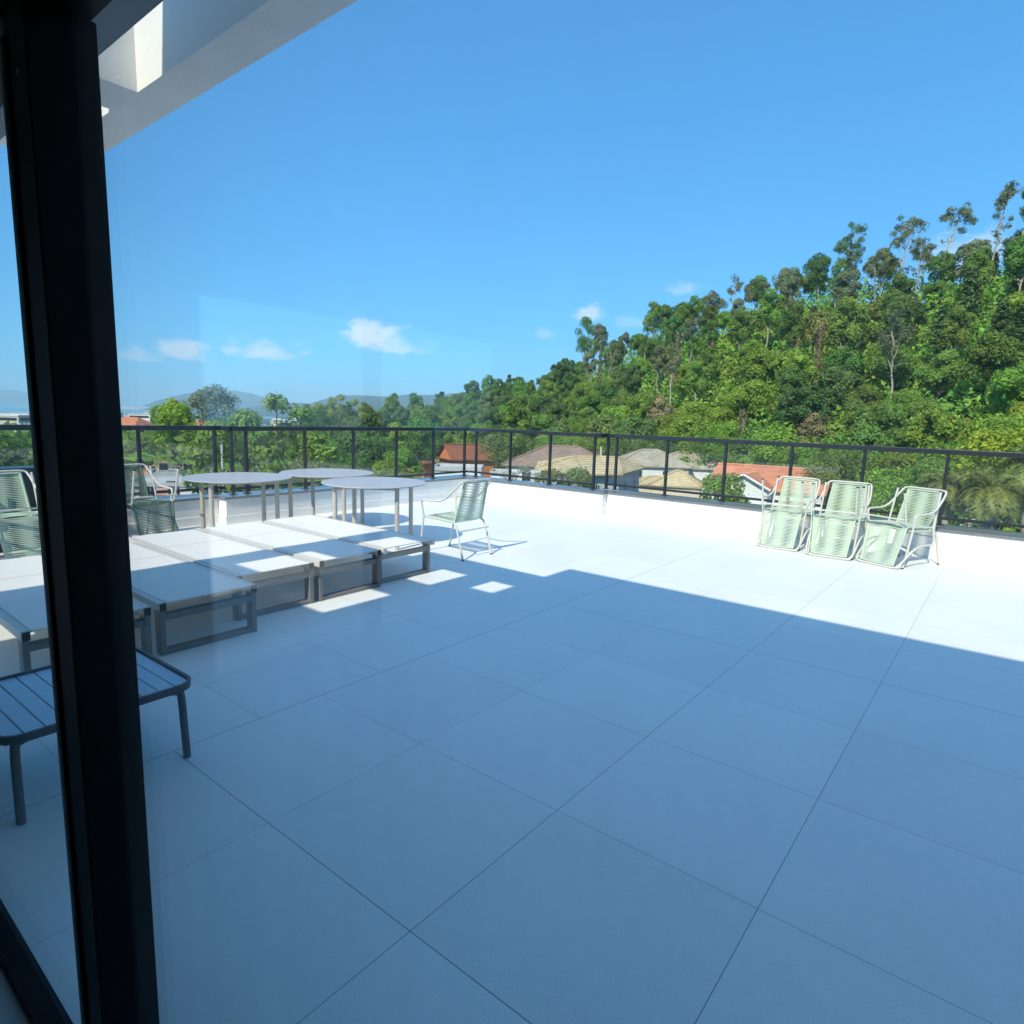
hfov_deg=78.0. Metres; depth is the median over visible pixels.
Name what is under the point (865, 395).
broadleaf tree
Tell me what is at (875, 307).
broadleaf tree
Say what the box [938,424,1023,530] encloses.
broadleaf tree
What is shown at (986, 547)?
parapet wall
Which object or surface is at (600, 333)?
broadleaf tree
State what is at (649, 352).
broadleaf tree
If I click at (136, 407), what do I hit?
sand spit
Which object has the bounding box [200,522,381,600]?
sun lounger
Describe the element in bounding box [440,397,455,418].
broadleaf tree
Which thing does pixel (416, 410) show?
broadleaf tree
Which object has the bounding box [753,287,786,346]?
broadleaf tree
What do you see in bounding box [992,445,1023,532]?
palm tree
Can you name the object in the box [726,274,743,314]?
slender tree
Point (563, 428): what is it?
broadleaf tree
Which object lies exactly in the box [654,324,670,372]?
slender tree
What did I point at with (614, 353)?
slender tree
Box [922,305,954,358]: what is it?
pine tree
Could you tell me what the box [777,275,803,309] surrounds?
broadleaf tree
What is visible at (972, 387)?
undergrowth
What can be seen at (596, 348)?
slender tree
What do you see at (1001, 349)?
broadleaf tree
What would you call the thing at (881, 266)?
slender tree
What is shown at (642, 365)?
broadleaf tree
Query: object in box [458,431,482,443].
broadleaf tree
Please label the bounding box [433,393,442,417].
pine tree
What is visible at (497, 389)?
broadleaf tree
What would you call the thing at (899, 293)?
broadleaf tree
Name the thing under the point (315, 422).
broadleaf tree
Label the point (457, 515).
cord chair
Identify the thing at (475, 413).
broadleaf tree
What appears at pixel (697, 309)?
broadleaf tree
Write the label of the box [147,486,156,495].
window
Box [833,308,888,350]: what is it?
broadleaf tree
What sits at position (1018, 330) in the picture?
pine tree
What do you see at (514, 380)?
broadleaf tree
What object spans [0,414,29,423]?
town building
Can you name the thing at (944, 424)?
broadleaf tree
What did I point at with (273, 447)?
sparse tree
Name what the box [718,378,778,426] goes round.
broadleaf tree
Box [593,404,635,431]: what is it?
broadleaf tree
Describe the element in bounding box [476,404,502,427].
broadleaf tree
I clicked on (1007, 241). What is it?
broadleaf tree
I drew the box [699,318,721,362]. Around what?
slender tree
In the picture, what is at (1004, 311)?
pine tree
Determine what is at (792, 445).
glass railing
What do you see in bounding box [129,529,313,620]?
sun lounger
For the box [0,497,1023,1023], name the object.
terrace floor
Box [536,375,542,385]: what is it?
broadleaf tree
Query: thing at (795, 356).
broadleaf tree
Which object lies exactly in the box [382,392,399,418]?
broadleaf tree
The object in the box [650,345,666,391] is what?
broadleaf tree
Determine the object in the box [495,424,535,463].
broadleaf tree
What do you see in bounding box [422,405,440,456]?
broadleaf tree
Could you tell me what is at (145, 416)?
town building
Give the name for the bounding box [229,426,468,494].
glass railing
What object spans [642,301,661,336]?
broadleaf tree
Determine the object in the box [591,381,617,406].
broadleaf tree
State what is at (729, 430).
broadleaf tree
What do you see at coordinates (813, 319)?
broadleaf tree
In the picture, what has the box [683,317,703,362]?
broadleaf tree
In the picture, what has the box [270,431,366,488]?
broadleaf tree
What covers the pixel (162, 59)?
concrete canopy
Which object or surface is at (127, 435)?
town greenery
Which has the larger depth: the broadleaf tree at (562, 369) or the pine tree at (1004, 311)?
the broadleaf tree at (562, 369)
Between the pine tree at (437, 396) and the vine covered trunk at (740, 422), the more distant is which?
the pine tree at (437, 396)
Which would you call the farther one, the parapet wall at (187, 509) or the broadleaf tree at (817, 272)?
the broadleaf tree at (817, 272)
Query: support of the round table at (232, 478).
on the terrace floor at (540, 765)
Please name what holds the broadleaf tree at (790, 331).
on the ground
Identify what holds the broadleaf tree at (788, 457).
on the ground
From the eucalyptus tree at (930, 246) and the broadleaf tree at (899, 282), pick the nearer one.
the broadleaf tree at (899, 282)
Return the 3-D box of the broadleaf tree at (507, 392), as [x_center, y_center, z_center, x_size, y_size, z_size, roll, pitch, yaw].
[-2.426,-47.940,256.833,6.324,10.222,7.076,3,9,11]
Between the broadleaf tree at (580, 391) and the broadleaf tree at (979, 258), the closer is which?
the broadleaf tree at (979, 258)
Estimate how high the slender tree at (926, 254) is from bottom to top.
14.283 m
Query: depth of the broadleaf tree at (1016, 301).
92.92 m
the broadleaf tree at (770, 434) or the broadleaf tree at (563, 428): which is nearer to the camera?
the broadleaf tree at (770, 434)
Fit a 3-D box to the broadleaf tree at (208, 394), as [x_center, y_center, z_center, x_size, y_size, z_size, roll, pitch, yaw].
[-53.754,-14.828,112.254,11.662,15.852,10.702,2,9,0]
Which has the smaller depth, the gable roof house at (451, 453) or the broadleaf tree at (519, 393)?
the gable roof house at (451, 453)
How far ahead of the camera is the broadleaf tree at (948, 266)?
125.45 m
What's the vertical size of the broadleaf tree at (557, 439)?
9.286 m
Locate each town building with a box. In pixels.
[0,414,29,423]
[9,412,29,414]
[121,417,154,437]
[127,413,156,423]
[272,419,287,425]
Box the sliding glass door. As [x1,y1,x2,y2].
[0,0,159,1023]
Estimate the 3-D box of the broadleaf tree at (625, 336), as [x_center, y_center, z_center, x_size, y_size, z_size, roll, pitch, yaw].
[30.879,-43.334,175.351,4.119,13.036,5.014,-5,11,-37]
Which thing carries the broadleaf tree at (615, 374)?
on the ground
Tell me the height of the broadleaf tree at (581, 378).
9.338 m
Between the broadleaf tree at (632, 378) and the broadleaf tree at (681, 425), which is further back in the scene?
the broadleaf tree at (632, 378)
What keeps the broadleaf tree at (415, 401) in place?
on the ground
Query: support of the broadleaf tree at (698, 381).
on the ground
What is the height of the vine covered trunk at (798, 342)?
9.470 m
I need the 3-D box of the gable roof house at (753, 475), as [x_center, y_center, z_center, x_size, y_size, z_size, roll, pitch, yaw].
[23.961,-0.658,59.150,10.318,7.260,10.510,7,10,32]
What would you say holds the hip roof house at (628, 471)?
on the ground
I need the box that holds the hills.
[233,390,499,416]
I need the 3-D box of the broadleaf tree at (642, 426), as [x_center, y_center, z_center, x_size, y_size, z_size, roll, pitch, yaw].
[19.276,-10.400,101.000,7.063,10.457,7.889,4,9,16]
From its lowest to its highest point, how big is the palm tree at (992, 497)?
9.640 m
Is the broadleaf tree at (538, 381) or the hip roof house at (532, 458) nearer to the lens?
the hip roof house at (532, 458)
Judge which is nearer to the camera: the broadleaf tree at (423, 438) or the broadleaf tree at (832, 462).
the broadleaf tree at (832, 462)
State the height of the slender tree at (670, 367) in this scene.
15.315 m
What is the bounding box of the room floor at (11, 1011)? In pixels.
[0,967,29,1023]
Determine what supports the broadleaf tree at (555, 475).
on the ground
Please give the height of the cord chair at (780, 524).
0.880 m
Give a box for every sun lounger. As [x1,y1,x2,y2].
[0,555,152,671]
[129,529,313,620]
[129,543,256,655]
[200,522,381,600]
[263,515,434,583]
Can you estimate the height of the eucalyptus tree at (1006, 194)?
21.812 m
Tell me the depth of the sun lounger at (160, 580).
4.43 m
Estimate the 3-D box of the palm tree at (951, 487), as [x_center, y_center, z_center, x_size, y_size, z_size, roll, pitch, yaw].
[20.774,2.491,31.085,2.271,9.158,2.267,-3,10,-28]
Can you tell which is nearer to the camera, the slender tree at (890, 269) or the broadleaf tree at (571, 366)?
the slender tree at (890, 269)
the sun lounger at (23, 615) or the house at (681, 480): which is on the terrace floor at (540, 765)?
the sun lounger at (23, 615)
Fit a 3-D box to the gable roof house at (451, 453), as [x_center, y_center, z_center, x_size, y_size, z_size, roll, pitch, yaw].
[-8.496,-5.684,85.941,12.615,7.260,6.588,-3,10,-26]
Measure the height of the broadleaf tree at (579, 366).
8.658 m
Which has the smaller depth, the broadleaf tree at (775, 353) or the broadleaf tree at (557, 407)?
the broadleaf tree at (775, 353)
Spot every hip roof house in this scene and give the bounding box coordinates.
[130,461,194,476]
[147,485,180,495]
[500,445,598,482]
[534,455,645,490]
[620,449,693,476]
[670,451,717,497]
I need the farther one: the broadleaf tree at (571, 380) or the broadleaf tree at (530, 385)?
the broadleaf tree at (530, 385)
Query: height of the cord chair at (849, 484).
0.880 m
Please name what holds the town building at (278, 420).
on the ground
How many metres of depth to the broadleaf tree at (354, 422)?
196.21 m
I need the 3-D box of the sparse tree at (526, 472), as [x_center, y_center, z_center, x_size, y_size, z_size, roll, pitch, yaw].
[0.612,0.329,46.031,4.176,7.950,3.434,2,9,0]
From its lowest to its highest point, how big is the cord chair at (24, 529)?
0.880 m
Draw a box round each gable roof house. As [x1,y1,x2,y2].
[408,443,497,477]
[704,462,835,510]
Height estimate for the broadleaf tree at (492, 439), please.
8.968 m
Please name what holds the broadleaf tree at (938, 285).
on the ground
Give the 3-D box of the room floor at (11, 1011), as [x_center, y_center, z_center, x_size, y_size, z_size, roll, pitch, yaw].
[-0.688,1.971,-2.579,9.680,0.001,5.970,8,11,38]
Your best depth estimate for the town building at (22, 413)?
496.13 m
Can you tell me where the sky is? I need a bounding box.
[0,0,1023,406]
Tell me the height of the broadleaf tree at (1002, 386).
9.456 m
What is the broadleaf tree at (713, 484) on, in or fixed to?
on the ground
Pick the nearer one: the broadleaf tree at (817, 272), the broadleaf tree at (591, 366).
the broadleaf tree at (817, 272)
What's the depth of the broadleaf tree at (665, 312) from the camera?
174.87 m
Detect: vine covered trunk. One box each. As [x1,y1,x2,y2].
[597,338,602,384]
[672,332,679,396]
[707,340,713,392]
[738,409,748,438]
[796,338,800,347]
[811,321,826,384]
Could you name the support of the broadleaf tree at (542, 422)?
on the ground
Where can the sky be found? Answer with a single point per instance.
(401, 197)
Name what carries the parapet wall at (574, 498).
on the terrace house at (114, 20)
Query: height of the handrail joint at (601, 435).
0.069 m
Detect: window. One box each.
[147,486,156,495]
[158,463,168,470]
[167,485,180,494]
[183,463,191,470]
[521,473,530,481]
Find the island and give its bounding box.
[0,390,28,404]
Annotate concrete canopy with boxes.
[0,0,357,151]
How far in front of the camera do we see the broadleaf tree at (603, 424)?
111.09 m
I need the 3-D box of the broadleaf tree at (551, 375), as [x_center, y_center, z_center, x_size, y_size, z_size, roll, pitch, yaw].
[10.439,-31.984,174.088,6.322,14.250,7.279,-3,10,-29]
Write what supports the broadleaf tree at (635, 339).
on the ground
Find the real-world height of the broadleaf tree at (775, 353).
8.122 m
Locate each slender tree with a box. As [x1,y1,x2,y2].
[591,338,599,372]
[603,340,620,379]
[639,332,653,356]
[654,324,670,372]
[663,346,681,412]
[684,335,700,362]
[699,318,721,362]
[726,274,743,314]
[753,282,765,308]
[796,271,803,292]
[828,259,846,306]
[835,249,850,269]
[844,248,858,287]
[864,252,887,299]
[873,305,915,400]
[886,258,900,276]
[896,265,914,289]
[908,237,931,292]
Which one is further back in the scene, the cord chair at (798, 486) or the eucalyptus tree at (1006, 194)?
the eucalyptus tree at (1006, 194)
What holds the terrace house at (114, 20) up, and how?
on the ground
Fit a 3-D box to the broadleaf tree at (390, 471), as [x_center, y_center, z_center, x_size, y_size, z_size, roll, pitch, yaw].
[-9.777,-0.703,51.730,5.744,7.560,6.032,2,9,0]
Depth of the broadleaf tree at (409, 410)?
243.47 m
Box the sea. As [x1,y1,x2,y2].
[0,404,273,424]
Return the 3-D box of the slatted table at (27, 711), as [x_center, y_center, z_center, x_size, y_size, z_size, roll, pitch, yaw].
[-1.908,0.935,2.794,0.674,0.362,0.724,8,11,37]
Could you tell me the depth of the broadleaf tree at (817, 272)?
143.48 m
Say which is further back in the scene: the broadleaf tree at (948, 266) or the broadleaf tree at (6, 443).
the broadleaf tree at (948, 266)
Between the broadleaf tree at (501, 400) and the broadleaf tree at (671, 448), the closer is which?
the broadleaf tree at (671, 448)
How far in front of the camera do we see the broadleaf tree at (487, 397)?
181.11 m
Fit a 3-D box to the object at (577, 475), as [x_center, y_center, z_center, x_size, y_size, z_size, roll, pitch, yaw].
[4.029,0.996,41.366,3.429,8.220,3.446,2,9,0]
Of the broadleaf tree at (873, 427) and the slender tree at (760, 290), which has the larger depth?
the slender tree at (760, 290)
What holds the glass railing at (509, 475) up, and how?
on the parapet wall at (574, 498)
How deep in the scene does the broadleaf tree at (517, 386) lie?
217.69 m
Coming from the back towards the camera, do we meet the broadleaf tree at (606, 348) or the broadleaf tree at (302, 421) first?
the broadleaf tree at (302, 421)
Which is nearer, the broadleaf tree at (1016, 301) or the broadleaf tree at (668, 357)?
the broadleaf tree at (1016, 301)
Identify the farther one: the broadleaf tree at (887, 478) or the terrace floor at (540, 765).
the broadleaf tree at (887, 478)
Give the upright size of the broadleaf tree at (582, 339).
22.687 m
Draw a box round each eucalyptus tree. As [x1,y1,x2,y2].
[833,221,867,268]
[889,215,929,272]
[916,243,939,292]
[932,201,978,304]
[988,180,1021,286]
[1007,187,1023,294]
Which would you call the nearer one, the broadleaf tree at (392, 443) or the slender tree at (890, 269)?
the broadleaf tree at (392, 443)
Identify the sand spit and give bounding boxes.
[120,406,148,409]
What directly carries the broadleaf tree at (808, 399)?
on the ground
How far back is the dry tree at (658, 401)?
108.46 m
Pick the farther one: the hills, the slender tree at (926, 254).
the hills
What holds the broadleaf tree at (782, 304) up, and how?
on the ground
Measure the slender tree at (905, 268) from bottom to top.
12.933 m
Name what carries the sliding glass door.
attached to the terrace house at (114, 20)
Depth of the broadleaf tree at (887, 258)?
134.65 m
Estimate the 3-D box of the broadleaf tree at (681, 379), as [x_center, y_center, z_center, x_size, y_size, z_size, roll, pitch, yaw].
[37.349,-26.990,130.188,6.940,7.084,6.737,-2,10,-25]
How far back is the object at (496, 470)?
76.49 m
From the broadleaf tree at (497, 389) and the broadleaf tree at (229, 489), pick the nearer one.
the broadleaf tree at (229, 489)
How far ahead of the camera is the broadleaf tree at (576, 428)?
118.68 m
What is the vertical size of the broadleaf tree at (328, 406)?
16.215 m
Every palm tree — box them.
[917,470,970,524]
[951,465,1023,529]
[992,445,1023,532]
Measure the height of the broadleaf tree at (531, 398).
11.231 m
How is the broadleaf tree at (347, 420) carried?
on the ground
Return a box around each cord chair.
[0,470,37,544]
[0,471,40,558]
[124,463,173,532]
[126,464,179,536]
[419,478,491,560]
[756,476,817,550]
[759,476,820,550]
[805,481,870,559]
[807,480,872,559]
[856,486,941,568]
[861,486,946,568]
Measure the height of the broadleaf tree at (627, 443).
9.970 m
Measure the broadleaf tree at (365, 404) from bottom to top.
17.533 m
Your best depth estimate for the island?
9403.08 m
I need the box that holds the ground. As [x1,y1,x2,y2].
[124,286,1023,531]
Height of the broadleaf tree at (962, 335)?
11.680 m
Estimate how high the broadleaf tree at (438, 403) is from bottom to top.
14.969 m
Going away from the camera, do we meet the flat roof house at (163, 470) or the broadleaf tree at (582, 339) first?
the flat roof house at (163, 470)
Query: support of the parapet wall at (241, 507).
on the terrace house at (114, 20)
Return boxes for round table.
[181,472,291,528]
[279,468,373,522]
[321,477,425,549]
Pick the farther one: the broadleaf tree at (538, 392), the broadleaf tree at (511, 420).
the broadleaf tree at (538, 392)
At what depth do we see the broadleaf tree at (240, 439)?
87.60 m
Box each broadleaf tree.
[0,431,32,462]
[0,448,33,466]
[123,436,158,467]
[146,398,198,458]
[180,383,242,425]
[192,414,249,467]
[217,431,318,490]
[221,462,259,493]
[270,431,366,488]
[296,404,310,426]
[296,409,342,440]
[317,408,335,425]
[323,403,337,422]
[330,426,391,470]
[337,410,345,425]
[339,453,385,476]
[341,416,364,426]
[347,419,359,426]
[352,408,396,446]
[356,435,394,470]
[359,402,371,411]
[370,457,420,478]
[380,446,424,477]
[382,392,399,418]
[385,422,411,471]
[390,405,408,425]
[400,407,411,425]
[402,413,440,460]
[408,392,423,408]
[410,407,424,424]
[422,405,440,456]
[435,396,449,417]
[435,426,453,448]
[438,414,449,423]
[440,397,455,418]
[441,420,455,434]
[447,393,456,399]
[450,405,466,441]
[452,395,464,413]
[455,417,471,438]
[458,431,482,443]
[461,379,481,400]
[461,391,477,410]
[466,408,500,432]
[466,422,499,443]
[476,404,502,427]
[478,391,496,408]
[478,432,523,468]
[481,374,496,395]
[492,378,506,396]
[492,413,504,433]
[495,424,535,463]
[496,393,517,406]
[497,405,508,412]
[501,395,531,437]
[502,382,510,394]
[507,384,513,394]
[511,380,526,394]
[512,377,521,383]
[515,390,528,398]
[520,389,532,396]
[523,380,536,393]
[523,393,540,410]
[524,412,556,444]
[527,411,539,425]
[528,394,560,417]
[530,387,548,395]
[530,434,546,449]
[534,465,564,484]
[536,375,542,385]
[539,370,559,393]
[540,429,572,445]
[542,380,558,401]
[547,400,571,420]
[547,423,573,440]
[550,362,571,395]
[553,418,569,425]
[556,358,579,389]
[558,373,580,398]
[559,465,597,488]
[560,423,592,440]
[560,436,599,452]
[563,382,596,410]
[566,376,586,391]
[566,406,597,429]
[571,386,588,418]
[573,361,586,373]
[574,380,600,391]
[574,390,609,419]
[575,316,594,360]
[582,351,597,381]
[584,414,617,440]
[589,324,608,372]
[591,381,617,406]
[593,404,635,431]
[597,346,621,372]
[598,428,654,455]
[606,340,627,369]
[610,366,631,391]
[610,389,641,411]
[610,414,655,444]
[613,364,641,394]
[616,332,631,367]
[619,442,654,453]
[625,357,654,380]
[625,390,664,418]
[626,333,644,357]
[636,336,664,362]
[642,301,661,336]
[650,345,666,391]
[651,413,678,442]
[651,440,679,453]
[653,349,679,378]
[654,414,711,446]
[657,305,676,328]
[661,314,686,347]
[672,301,695,338]
[673,401,709,419]
[674,303,691,347]
[674,424,726,451]
[675,363,704,395]
[675,430,733,465]
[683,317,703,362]
[684,360,709,399]
[689,295,703,318]
[696,347,718,400]
[698,304,717,339]
[699,471,750,502]
[701,290,728,315]
[703,407,738,427]
[706,422,738,447]
[715,310,733,338]
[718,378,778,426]
[723,438,736,458]
[727,309,753,367]
[729,424,779,464]
[730,298,745,344]
[730,347,782,391]
[734,309,763,332]
[735,339,767,360]
[737,417,815,467]
[744,277,770,309]
[750,274,766,310]
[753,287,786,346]
[761,347,777,371]
[764,438,822,465]
[767,391,799,428]
[771,267,800,291]
[771,346,819,382]
[773,298,798,313]
[773,364,809,394]
[775,382,832,429]
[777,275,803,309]
[777,304,806,348]
[792,443,876,512]
[798,308,832,357]
[800,275,827,301]
[801,433,885,505]
[802,252,838,309]
[815,364,864,427]
[824,296,866,347]
[826,345,863,378]
[830,267,862,304]
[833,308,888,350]
[833,464,967,521]
[840,383,881,421]
[841,404,916,445]
[849,401,910,454]
[861,340,923,390]
[862,247,902,298]
[865,297,884,322]
[867,451,930,481]
[880,390,924,413]
[881,273,917,331]
[882,295,929,371]
[883,290,918,323]
[888,458,999,525]
[903,398,939,443]
[903,405,975,447]
[912,348,969,400]
[912,439,993,482]
[922,280,952,311]
[924,250,964,300]
[937,305,976,383]
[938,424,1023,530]
[941,284,989,310]
[950,502,983,527]
[952,238,993,279]
[953,330,1023,413]
[962,245,997,312]
[967,411,1023,457]
[982,360,1023,413]
[998,290,1023,325]
[1001,228,1023,288]
[1003,233,1023,289]
[1005,402,1023,424]
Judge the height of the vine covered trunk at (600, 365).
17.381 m
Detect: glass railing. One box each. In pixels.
[0,424,224,499]
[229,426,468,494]
[469,428,596,489]
[603,434,1023,527]
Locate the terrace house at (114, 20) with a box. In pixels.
[0,0,163,1023]
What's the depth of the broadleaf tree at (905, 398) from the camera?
84.47 m
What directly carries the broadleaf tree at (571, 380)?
on the ground
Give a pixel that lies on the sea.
(6, 408)
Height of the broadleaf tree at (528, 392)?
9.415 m
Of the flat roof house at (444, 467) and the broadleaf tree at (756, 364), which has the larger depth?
the broadleaf tree at (756, 364)
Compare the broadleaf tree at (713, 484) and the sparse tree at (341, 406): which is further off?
the sparse tree at (341, 406)
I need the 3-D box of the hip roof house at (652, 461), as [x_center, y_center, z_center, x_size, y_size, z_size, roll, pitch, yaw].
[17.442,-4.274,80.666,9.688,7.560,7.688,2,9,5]
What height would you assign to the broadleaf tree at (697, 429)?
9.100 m
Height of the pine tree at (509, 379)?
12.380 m
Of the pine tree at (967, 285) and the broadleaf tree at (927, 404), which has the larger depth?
the pine tree at (967, 285)
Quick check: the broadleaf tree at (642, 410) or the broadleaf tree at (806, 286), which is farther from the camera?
the broadleaf tree at (806, 286)
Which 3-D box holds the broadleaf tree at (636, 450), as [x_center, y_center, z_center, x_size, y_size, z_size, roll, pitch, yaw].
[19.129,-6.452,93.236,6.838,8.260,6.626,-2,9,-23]
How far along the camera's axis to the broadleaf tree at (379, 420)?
100.93 m
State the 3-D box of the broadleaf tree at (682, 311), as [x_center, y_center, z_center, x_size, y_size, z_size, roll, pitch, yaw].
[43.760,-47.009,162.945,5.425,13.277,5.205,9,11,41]
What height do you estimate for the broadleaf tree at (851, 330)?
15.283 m
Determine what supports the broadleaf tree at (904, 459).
on the ground
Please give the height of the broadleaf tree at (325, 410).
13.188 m
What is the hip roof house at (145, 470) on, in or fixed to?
on the ground
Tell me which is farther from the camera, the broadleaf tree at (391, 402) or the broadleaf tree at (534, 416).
the broadleaf tree at (391, 402)
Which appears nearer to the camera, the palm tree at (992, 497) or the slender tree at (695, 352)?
the palm tree at (992, 497)
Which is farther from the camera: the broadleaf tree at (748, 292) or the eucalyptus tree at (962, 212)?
the broadleaf tree at (748, 292)
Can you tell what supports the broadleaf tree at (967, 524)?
on the ground
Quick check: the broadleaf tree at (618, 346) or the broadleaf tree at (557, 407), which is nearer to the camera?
the broadleaf tree at (557, 407)
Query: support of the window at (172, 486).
in the hip roof house at (150, 488)
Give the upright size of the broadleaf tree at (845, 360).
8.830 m
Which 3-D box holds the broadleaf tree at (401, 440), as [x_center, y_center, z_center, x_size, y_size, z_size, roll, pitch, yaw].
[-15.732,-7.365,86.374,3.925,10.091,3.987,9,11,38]
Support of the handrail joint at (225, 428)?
attached to the glass railing at (137, 428)
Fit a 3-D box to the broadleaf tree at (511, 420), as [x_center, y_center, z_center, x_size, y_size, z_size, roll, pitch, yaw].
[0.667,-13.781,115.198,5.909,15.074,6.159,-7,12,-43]
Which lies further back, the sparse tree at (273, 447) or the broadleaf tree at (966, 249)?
the broadleaf tree at (966, 249)
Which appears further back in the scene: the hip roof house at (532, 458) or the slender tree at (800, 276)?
the slender tree at (800, 276)
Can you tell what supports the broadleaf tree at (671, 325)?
on the ground
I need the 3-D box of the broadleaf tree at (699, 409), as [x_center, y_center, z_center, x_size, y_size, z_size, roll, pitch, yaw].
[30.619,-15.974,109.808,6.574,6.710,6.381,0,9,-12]
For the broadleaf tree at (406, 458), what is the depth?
68.09 m
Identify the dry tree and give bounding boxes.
[645,395,675,424]
[794,412,837,442]
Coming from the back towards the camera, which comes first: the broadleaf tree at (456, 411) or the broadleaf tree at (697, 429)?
the broadleaf tree at (456, 411)
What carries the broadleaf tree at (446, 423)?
on the ground
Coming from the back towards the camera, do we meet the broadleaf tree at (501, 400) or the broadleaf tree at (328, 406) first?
the broadleaf tree at (328, 406)
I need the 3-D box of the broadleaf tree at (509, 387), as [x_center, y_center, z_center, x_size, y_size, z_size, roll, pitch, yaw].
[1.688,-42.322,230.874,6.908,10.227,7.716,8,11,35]
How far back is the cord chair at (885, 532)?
7.25 m
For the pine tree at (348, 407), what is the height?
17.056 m
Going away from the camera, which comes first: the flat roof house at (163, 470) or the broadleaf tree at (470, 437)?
the flat roof house at (163, 470)
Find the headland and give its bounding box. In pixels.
[139,390,276,411]
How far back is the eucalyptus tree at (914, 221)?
129.87 m
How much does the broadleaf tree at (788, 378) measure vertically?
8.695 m
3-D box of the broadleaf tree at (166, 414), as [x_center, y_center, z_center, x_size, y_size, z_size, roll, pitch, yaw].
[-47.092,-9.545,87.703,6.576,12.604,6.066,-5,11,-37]
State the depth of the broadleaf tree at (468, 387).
252.99 m
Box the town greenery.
[0,420,438,478]
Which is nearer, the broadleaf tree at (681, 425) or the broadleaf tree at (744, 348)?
the broadleaf tree at (681, 425)
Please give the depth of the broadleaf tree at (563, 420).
124.52 m
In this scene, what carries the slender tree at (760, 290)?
on the ground
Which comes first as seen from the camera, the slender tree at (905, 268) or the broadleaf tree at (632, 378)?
the slender tree at (905, 268)
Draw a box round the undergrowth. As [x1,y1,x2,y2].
[409,265,1023,531]
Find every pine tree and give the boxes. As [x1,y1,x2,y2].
[341,401,352,425]
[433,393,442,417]
[506,374,511,382]
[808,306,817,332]
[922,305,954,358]
[954,266,986,335]
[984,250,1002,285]
[985,297,1014,339]
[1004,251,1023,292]
[1007,306,1023,352]
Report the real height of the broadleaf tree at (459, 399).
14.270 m
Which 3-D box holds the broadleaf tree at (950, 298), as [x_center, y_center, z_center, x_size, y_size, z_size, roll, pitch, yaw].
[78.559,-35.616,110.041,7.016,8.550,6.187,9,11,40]
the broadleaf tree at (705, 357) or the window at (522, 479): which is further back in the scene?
the broadleaf tree at (705, 357)
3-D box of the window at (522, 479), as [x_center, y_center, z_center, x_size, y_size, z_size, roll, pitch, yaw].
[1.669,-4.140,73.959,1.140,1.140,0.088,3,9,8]
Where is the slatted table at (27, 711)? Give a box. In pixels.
[0,647,190,825]
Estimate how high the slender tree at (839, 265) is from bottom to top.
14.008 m
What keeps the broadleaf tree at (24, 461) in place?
on the ground
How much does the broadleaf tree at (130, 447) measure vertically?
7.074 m
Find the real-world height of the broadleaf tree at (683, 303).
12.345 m
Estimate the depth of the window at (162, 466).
79.18 m
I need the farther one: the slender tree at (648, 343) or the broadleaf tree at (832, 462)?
the slender tree at (648, 343)
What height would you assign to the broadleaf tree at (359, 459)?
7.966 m
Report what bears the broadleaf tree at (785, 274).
on the ground
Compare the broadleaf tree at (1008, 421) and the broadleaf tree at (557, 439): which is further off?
the broadleaf tree at (557, 439)
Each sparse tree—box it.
[180,391,344,493]
[312,393,369,438]
[501,461,542,481]
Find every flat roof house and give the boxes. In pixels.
[125,476,207,498]
[145,463,226,489]
[434,463,483,476]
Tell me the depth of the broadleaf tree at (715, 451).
78.30 m
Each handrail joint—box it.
[220,426,231,430]
[595,433,609,437]
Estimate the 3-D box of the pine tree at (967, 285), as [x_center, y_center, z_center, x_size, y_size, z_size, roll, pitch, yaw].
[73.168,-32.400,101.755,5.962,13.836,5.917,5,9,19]
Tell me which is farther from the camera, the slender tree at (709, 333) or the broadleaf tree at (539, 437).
the slender tree at (709, 333)
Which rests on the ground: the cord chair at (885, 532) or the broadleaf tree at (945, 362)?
the broadleaf tree at (945, 362)
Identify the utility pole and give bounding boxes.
[217,437,224,492]
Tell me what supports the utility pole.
on the ground
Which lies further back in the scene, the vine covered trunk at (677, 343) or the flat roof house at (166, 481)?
the vine covered trunk at (677, 343)
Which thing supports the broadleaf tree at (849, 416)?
on the ground
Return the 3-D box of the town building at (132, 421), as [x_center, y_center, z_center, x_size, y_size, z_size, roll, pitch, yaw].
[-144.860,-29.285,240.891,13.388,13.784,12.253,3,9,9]
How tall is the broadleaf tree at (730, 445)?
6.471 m
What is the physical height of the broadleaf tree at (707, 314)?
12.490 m
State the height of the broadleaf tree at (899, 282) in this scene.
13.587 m
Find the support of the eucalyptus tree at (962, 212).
on the ground
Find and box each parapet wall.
[127,493,218,532]
[214,475,474,524]
[466,476,612,514]
[606,490,1023,570]
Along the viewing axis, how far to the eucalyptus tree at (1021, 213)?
112.21 m
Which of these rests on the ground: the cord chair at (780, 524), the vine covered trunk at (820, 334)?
the vine covered trunk at (820, 334)
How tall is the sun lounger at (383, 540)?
0.352 m
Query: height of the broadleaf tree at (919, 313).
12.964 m

